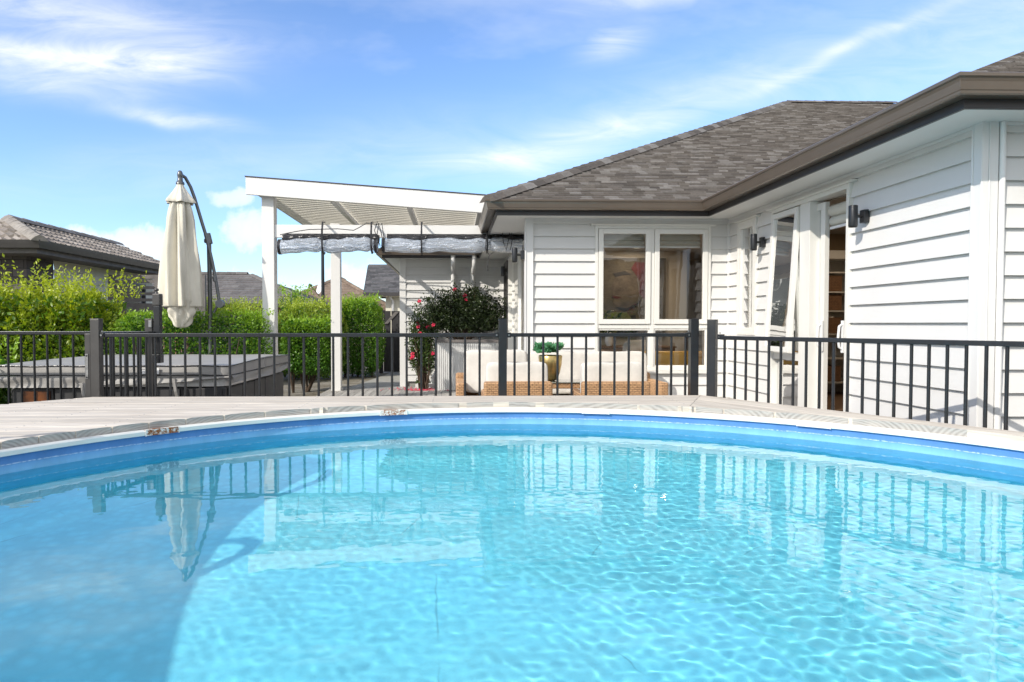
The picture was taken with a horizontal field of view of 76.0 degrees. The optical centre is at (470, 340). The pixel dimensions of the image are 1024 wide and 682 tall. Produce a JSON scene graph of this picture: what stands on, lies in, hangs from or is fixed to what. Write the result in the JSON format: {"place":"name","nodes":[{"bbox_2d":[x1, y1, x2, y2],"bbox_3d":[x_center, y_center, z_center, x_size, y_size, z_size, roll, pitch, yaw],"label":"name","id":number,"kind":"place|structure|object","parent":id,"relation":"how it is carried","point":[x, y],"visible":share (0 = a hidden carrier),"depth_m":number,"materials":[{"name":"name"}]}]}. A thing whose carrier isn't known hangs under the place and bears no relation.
{"place":"outdoors","nodes":[
{"label":"outdoors","id":0,"kind":"place"},
{"bbox_2d":[0,214,159,358],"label":"neighbour house","id":1,"kind":"structure","parent":0,"point":[25,244],"depth_m":12.31,"materials":[{"name":"concrete"}]},
{"bbox_2d":[122,283,145,330],"bbox_3d":[-7.814,-0.764,14.936,0.060,1.150,1.600,0,1,-1],"label":"window","id":2,"kind":"structure","parent":1,"relation":"in","point":[136,284],"depth_m":15.54,"materials":[{"name":"metal"}]},
{"bbox_2d":[0,354,290,402],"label":"spa pool","id":3,"kind":"structure","parent":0,"point":[222,374],"depth_m":6.28,"materials":[{"name":"plastic"}]},
{"bbox_2d":[152,272,330,353],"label":"neighbour house","id":4,"kind":"structure","parent":0,"point":[234,285],"depth_m":25.54,"materials":[{"name":"concrete"}]},
{"bbox_2d":[308,281,320,294],"bbox_3d":[-5.538,-1.790,23.681,0.576,0.948,0.546,0,1,-1],"label":"satellite dish","id":5,"kind":"object","parent":4,"relation":"attached to","point":[318,291],"visible":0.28,"depth_m":23.81,"materials":[{"name":"white plastic"}]},
{"bbox_2d":[301,277,385,347],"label":"neighbour house","id":6,"kind":"structure","parent":0,"point":[348,287],"depth_m":31.51,"materials":[{"name":"brick"}]},
{"bbox_2d":[283,352,442,395],"bbox_3d":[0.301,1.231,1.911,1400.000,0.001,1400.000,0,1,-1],"label":"ground","id":7,"kind":"structure","parent":0,"point":[354,380],"depth_m":14.06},
{"bbox_2d":[0,337,19,403],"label":"leafy shrub","id":8,"kind":"object","parent":7,"relation":"on","point":[4,396],"visible":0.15,"depth_m":6.62,"materials":[{"name":"green plant"}]},
{"bbox_2d":[0,253,146,394],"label":"leafy shrub","id":9,"kind":"object","parent":7,"relation":"on","point":[70,308],"visible":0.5,"depth_m":8.82,"materials":[{"name":"green plant"}]},
{"bbox_2d":[108,275,206,343],"bbox_3d":[-6.376,-0.207,13.337,1.950,2.280,0.080,0,1,-1],"label":"slatted screen","id":10,"kind":"object","parent":7,"relation":"on","point":[137,307],"visible":0.33,"depth_m":13.29,"materials":[{"name":"black wood"}]},
{"bbox_2d":[84,314,243,354],"bbox_3d":[-6.224,0.195,13.066,3.440,1.470,0.070,0,1,-1],"label":"paling fence","id":11,"kind":"object","parent":7,"relation":"on","point":[196,345],"visible":0.02,"depth_m":13.05,"materials":[{"name":"brown wood"}]},
{"bbox_2d":[158,170,224,354],"bbox_3d":[-3.614,-0.598,8.746,1.040,3.290,0.582,-1,2,-36],"label":"cantilever umbrella","id":12,"kind":"object","parent":7,"relation":"on","point":[180,285],"visible":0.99,"depth_m":8.52,"materials":[{"name":"fabric"}]},
{"bbox_2d":[111,306,275,354],"bbox_3d":[-3.790,0.296,8.936,2.219,1.560,0.814,0,1,-1],"label":"hedge","id":13,"kind":"object","parent":7,"relation":"on","point":[127,321],"visible":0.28,"depth_m":8.86,"materials":[{"name":"green plant"}]},
{"bbox_2d":[192,295,262,353],"bbox_3d":[-5.098,-0.031,13.956,1.903,1.948,1.299,0,1,-1],"label":"hedge","id":14,"kind":"object","parent":7,"relation":"on","point":[236,304],"visible":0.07,"depth_m":13.82,"materials":[{"name":"green plant"}]},
{"bbox_2d":[277,283,315,376],"bbox_3d":[-4.223,-0.260,15.750,1.021,2.313,0.887,0,1,-1],"label":"leafy shrub","id":15,"kind":"object","parent":7,"relation":"on","point":[295,293],"visible":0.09,"depth_m":15.65,"materials":[{"name":"green plant"}]},
{"bbox_2d":[279,313,330,392],"bbox_3d":[-3.011,0.220,12.291,1.073,1.539,1.006,0,1,-1],"label":"hedge","id":16,"kind":"object","parent":7,"relation":"on","point":[301,325],"visible":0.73,"depth_m":11.96,"materials":[{"name":"green plant"}]},
{"bbox_2d":[278,293,349,379],"bbox_3d":[-3.694,-0.089,15.008,1.840,2.015,1.409,0,1,-1],"label":"hedge","id":17,"kind":"object","parent":7,"relation":"on","point":[296,310],"visible":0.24,"depth_m":14.77,"materials":[{"name":"green plant"}]},
{"bbox_2d":[321,251,324,350],"bbox_3d":[-3.989,-1.662,18.529,0.300,4.920,0.947,-1,2,-27],"label":"lamp post","id":18,"kind":"object","parent":7,"relation":"on","point":[322,278],"visible":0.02,"depth_m":18.82,"materials":[{"name":"metal"}]},
{"bbox_2d":[342,291,386,376],"bbox_3d":[-2.688,-0.152,15.784,1.315,2.098,1.336,0,1,-1],"label":"hedge","id":19,"kind":"object","parent":7,"relation":"on","point":[369,310],"visible":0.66,"depth_m":15.44,"materials":[{"name":"green plant"}]},
{"bbox_2d":[245,176,513,390],"bbox_3d":[-1.224,-0.668,10.838,3.880,3.329,3.440,0,1,-1],"label":"pergola","id":20,"kind":"object","parent":7,"relation":"on","point":[306,204],"visible":0.67,"depth_m":9.26,"materials":[{"name":"paint"}]},
{"bbox_2d":[277,221,379,254],"bbox_3d":[-1.987,-1.452,9.177,1.416,0.477,0.234,0,1,-1],"label":"rolled blind","id":21,"kind":"object","parent":20,"relation":"hanging from","point":[301,243],"visible":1,"depth_m":9.12,"materials":[{"name":"clear plastic"}]},
{"bbox_2d":[280,223,375,234],"bbox_3d":[-1.964,-1.556,9.063,1.352,0.170,0.024,0,1,0],"label":"cord","id":22,"kind":"object","parent":21,"relation":"hanging from","point":[325,229],"visible":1,"depth_m":9.06,"materials":[{"name":"black plastic"}]},
{"bbox_2d":[374,222,383,247],"bbox_3d":[-1.263,-1.465,9.070,0.141,0.387,0.022,0,1,-1],"label":"cord","id":23,"kind":"object","parent":21,"relation":"hanging from","point":[381,233],"visible":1,"depth_m":9.06,"materials":[{"name":"white plastic"}]},
{"bbox_2d":[381,222,523,254],"bbox_3d":[-0.227,-1.451,9.223,2.051,0.480,0.234,0,1,-1],"label":"rolled blind","id":24,"kind":"object","parent":20,"relation":"hanging from","point":[421,243],"visible":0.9,"depth_m":9.16,"materials":[{"name":"clear plastic"}]},
{"bbox_2d":[485,231,492,270],"bbox_3d":[0.266,-1.258,9.116,0.120,0.561,0.022,0,1,-1],"label":"cord","id":25,"kind":"object","parent":24,"relation":"hanging from","point":[487,252],"visible":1,"depth_m":9.11,"materials":[{"name":"black plastic"}]},
{"bbox_2d":[317,387,455,395],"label":"patio deck","id":26,"kind":"structure","parent":7,"relation":"on","point":[371,391],"depth_m":11.64,"materials":[{"name":"grey wood"}]},
{"bbox_2d":[397,387,434,390],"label":"fallen petals","id":27,"kind":"object","parent":26,"relation":"on","point":[419,389],"visible":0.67,"depth_m":12.05,"materials":[{"name":"plant"}]},
{"bbox_2d":[404,296,437,389],"bbox_3d":[-0.827,0.059,12.208,0.819,1.817,0.562,0,1,-1],"label":"flowering camellia","id":28,"kind":"object","parent":26,"relation":"on","point":[428,354],"visible":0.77,"depth_m":12.11,"materials":[{"name":"green plant"}]},
{"bbox_2d":[437,339,497,390],"bbox_3d":[0.014,0.431,12.287,1.330,0.930,0.765,0,1,-1],"label":"planter box","id":29,"kind":"object","parent":26,"relation":"on","point":[443,361],"visible":0.39,"depth_m":11.93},
{"bbox_2d":[415,280,506,339],"bbox_3d":[-0.149,-0.529,12.174,1.771,1.246,0.825,0,1,-1],"label":"camellia bush","id":30,"kind":"object","parent":29,"relation":"on","point":[462,312],"visible":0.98,"depth_m":11.99,"materials":[{"name":"green plant"}]},
{"bbox_2d":[481,362,552,395],"bbox_3d":[0.439,0.621,6.377,0.640,0.862,0.650,0,1,-1],"label":"wicker armchair","id":31,"kind":"object","parent":26,"relation":"on","point":[491,381],"visible":0.34,"depth_m":6.15,"materials":[{"name":"fabric"}]},
{"bbox_2d":[456,349,667,395],"bbox_3d":[0.983,0.538,7.365,2.290,0.882,0.760,0,1,-1],"label":"wicker sofa","id":32,"kind":"object","parent":26,"relation":"on","point":[488,356],"visible":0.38,"depth_m":7.41,"materials":[{"name":"fabric"}]},
{"bbox_2d":[550,379,579,388],"bbox_3d":[0.942,0.727,6.818,1.040,0.628,0.340,0,1,-1],"label":"coffee table","id":33,"kind":"object","parent":26,"relation":"on","point":[564,383],"visible":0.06,"depth_m":6.67,"materials":[{"name":"wicker"}]},
{"bbox_2d":[532,341,563,380],"bbox_3d":[0.823,0.204,6.809,0.320,0.415,0.364,1,2,35],"label":"potted succulent","id":34,"kind":"object","parent":33,"relation":"on","point":[550,360],"visible":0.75,"depth_m":6.71,"materials":[{"name":"gold metal"}]},
{"bbox_2d":[573,362,649,395],"bbox_3d":[1.349,0.621,6.381,0.640,0.862,0.650,0,1,-1],"label":"wicker armchair","id":35,"kind":"object","parent":26,"relation":"on","point":[607,378],"visible":0.34,"depth_m":6.15,"materials":[{"name":"fabric"}]},
{"bbox_2d":[379,310,399,372],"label":"side gate","id":36,"kind":"structure","parent":7,"relation":"on","point":[392,321],"depth_m":16.96,"materials":[{"name":"grey wood"}]},
{"bbox_2d":[0,407,1023,473],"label":"swimming pool","id":37,"kind":"structure","parent":7,"relation":"in","point":[19,458],"depth_m":4.13,"materials":[{"name":"blue plastic"}]},
{"bbox_2d":[0,424,1023,681],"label":"water","id":38,"kind":"structure","parent":37,"relation":"in","point":[510,552],"depth_m":2.00,"materials":[{"name":"blue liquid"}]},
{"bbox_2d":[0,395,1023,448],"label":"pool deck","id":39,"kind":"structure","parent":7,"relation":"on","point":[27,423],"depth_m":4.41,"materials":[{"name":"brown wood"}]},
{"bbox_2d":[0,331,143,403],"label":"pool fence","id":40,"kind":"object","parent":39,"relation":"on","point":[34,333],"visible":0.34,"depth_m":5.77,"materials":[{"name":"black metal"}]},
{"bbox_2d":[90,319,698,396],"bbox_3d":[-0.573,0.482,5.236,4.830,1.320,0.072,0,1,-1],"label":"pool fence","id":41,"kind":"object","parent":39,"relation":"on","point":[98,335],"visible":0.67,"depth_m":5.21,"materials":[{"name":"metal"}]},
{"bbox_2d":[85,288,163,396],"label":"pool gate","id":42,"kind":"structure","parent":41,"relation":"attached to","point":[154,325],"depth_m":5.75,"materials":[{"name":"metal"}]},
{"bbox_2d":[706,319,1023,429],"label":"pool fence","id":43,"kind":"object","parent":39,"relation":"on","point":[713,336],"visible":0.59,"depth_m":4.19,"materials":[{"name":"metal"}]},
{"bbox_2d":[376,51,1023,431],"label":"weatherboard house","id":44,"kind":"structure","parent":7,"relation":"on","point":[931,178],"depth_m":6.30,"materials":[{"name":"paint"}]},
{"bbox_2d":[501,266,507,275],"bbox_3d":[0.623,-1.243,11.652,0.150,0.176,0.068,0,1,-1],"label":"wall light","id":45,"kind":"object","parent":44,"relation":"attached to","point":[503,271],"visible":0.9,"depth_m":11.62,"materials":[{"name":"brown metal"}]},
{"bbox_2d":[504,260,507,348],"bbox_3d":[0.721,-0.342,12.193,0.140,2.250,0.750,0,1,-1],"label":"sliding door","id":46,"kind":"structure","parent":44,"relation":"in","point":[506,263],"depth_m":12.43,"materials":[{"name":"glass"}]},
{"bbox_2d":[502,233,512,249],"bbox_3d":[0.516,-1.443,9.117,0.161,0.360,0.022,0,1,-1],"label":"cord","id":47,"kind":"object","parent":44,"relation":"hanging from","point":[508,241],"visible":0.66,"depth_m":9.11,"materials":[{"name":"black plastic"}]},
{"bbox_2d":[508,240,523,349],"bbox_3d":[0.779,-0.284,9.970,0.140,2.250,3.200,0,1,-1],"label":"sliding door","id":48,"kind":"structure","parent":44,"relation":"in","point":[515,269],"depth_m":10.92,"materials":[{"name":"metal"}]},
{"bbox_2d":[512,247,524,261],"bbox_3d":[0.583,-1.047,7.943,0.150,0.176,0.068,0,1,-1],"label":"wall light","id":49,"kind":"object","parent":44,"relation":"attached to","point":[515,254],"visible":1,"depth_m":7.91,"materials":[{"name":"brown metal"}]},
{"bbox_2d":[604,234,644,247],"bbox_3d":[1.869,-1.238,8.040,0.560,0.182,0.035,0,1,-1],"label":"roman blind","id":50,"kind":"object","parent":44,"relation":"attached to","point":[624,240],"visible":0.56,"depth_m":8.04,"materials":[{"name":"fabric"}]},
{"bbox_2d":[599,258,665,332],"bbox_3d":[2.729,-0.740,11.128,1.200,1.340,0.059,0,1,-1],"label":"painting","id":51,"kind":"object","parent":44,"relation":"attached to","point":[624,286],"visible":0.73,"depth_m":11.10},
{"bbox_2d":[602,345,676,350],"bbox_3d":[2.525,0.377,10.558,1.440,0.598,0.590,0,1,-1],"label":"cabinet","id":52,"kind":"object","parent":44,"relation":"on","point":[620,348],"visible":0.18,"depth_m":10.27,"materials":[{"name":"brown wood"}]},
{"bbox_2d":[599,310,632,345],"bbox_3d":[2.192,-0.206,10.430,0.694,0.569,0.596,-1,2,-44],"label":"vase of leaves","id":53,"kind":"object","parent":52,"relation":"on","point":[608,341],"visible":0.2,"depth_m":10.42,"materials":[{"name":"white plastic"}]},
{"bbox_2d":[590,224,715,373],"bbox_3d":[2.212,-0.510,7.968,1.520,1.805,0.165,0,1,-1],"label":"window","id":54,"kind":"structure","parent":44,"relation":"in","point":[652,232],"depth_m":7.90,"materials":[{"name":"wood"}]},
{"bbox_2d":[641,351,701,364],"bbox_3d":[2.730,0.391,8.825,1.680,0.540,0.875,0,1,-1],"label":"indoor sofa","id":55,"kind":"object","parent":44,"relation":"on","point":[664,357],"visible":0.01,"depth_m":8.38,"materials":[{"name":"yellow leather"}]},
{"bbox_2d":[622,340,645,350],"bbox_3d":[2.225,0.156,8.618,0.440,0.340,0.160,0,2,-14],"label":"scatter cushion","id":56,"kind":"object","parent":55,"relation":"on","point":[635,345],"visible":0.23,"depth_m":8.53,"materials":[{"name":"fabric"}]},
{"bbox_2d":[660,234,700,247],"bbox_3d":[2.554,-1.239,8.058,0.570,0.182,0.035,0,1,-1],"label":"roman blind","id":57,"kind":"object","parent":44,"relation":"attached to","point":[679,240],"visible":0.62,"depth_m":8.06,"materials":[{"name":"fabric"}]},
{"bbox_2d":[734,214,760,334],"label":"wall","id":58,"kind":"structure","parent":44,"relation":"in","point":[746,298],"depth_m":7.48,"materials":[{"name":"wood"}]},
{"bbox_2d":[750,234,765,250],"bbox_3d":[3.092,-1.063,7.028,0.150,0.176,0.068,0,1,-1],"label":"wall light","id":59,"kind":"object","parent":44,"relation":"attached to","point":[754,242],"visible":1,"depth_m":7.00,"materials":[{"name":"brown metal"}]},
{"bbox_2d":[827,250,845,391],"bbox_3d":[4.769,-0.241,8.865,1.240,1.920,0.480,0,1,-1],"label":"shelf unit","id":60,"kind":"object","parent":44,"relation":"on","point":[836,262],"visible":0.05,"depth_m":9.07,"materials":[{"name":"brown wood"}]},
{"bbox_2d":[827,364,840,381],"bbox_3d":[4.667,0.431,8.884,0.548,0.211,0.370,0,1,-1],"label":"basket","id":61,"kind":"object","parent":60,"relation":"on","point":[837,373],"visible":0.2,"depth_m":8.71,"materials":[{"name":"brown wicker"}]},
{"bbox_2d":[828,294,841,309],"bbox_3d":[4.667,-0.519,8.860,0.548,0.211,0.370,0,1,-1],"label":"basket","id":62,"kind":"object","parent":60,"relation":"on","point":[835,301],"visible":0.17,"depth_m":8.68,"materials":[{"name":"brown wicker"}]},
{"bbox_2d":[828,317,841,332],"bbox_3d":[4.667,-0.212,8.868,0.548,0.211,0.370,0,1,-1],"label":"basket","id":63,"kind":"object","parent":60,"relation":"on","point":[834,323],"visible":0.16,"depth_m":8.69,"materials":[{"name":"brown wicker"}]},
{"bbox_2d":[829,276,841,290],"bbox_3d":[4.667,-0.769,8.853,0.548,0.211,0.370,0,1,-1],"label":"basket","id":64,"kind":"object","parent":60,"relation":"on","point":[835,283],"visible":0.22,"depth_m":8.67,"materials":[{"name":"brown wicker"}]},
{"bbox_2d":[828,201,845,229],"bbox_3d":[3.320,-1.123,5.742,0.110,0.222,0.440,0,1,-1],"label":"roller blind","id":65,"kind":"object","parent":44,"relation":"attached to","point":[837,214],"visible":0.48,"depth_m":5.83,"materials":[{"name":"fabric"}]},
{"bbox_2d":[848,205,869,227],"bbox_3d":[3.135,-1.008,5.279,0.150,0.176,0.068,0,1,-1],"label":"wall light","id":66,"kind":"object","parent":44,"relation":"attached to","point":[854,216],"visible":1,"depth_m":5.25,"materials":[{"name":"brown metal"}]},
{"bbox_2d":[352,372,399,386],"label":"path","id":67,"kind":"structure","parent":0,"point":[384,380],"depth_m":14.15,"materials":[{"name":"concrete"}]},
{"bbox_2d":[363,264,399,310],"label":"neighbour house","id":68,"kind":"structure","parent":0,"point":[383,280],"depth_m":26.61,"materials":[{"name":"concrete"}]},
{"bbox_2d":[0,0,1023,301],"label":"sky","id":69,"kind":"structure","parent":0,"point":[103,103],"materials":[{"name":"blue"}]}
]}

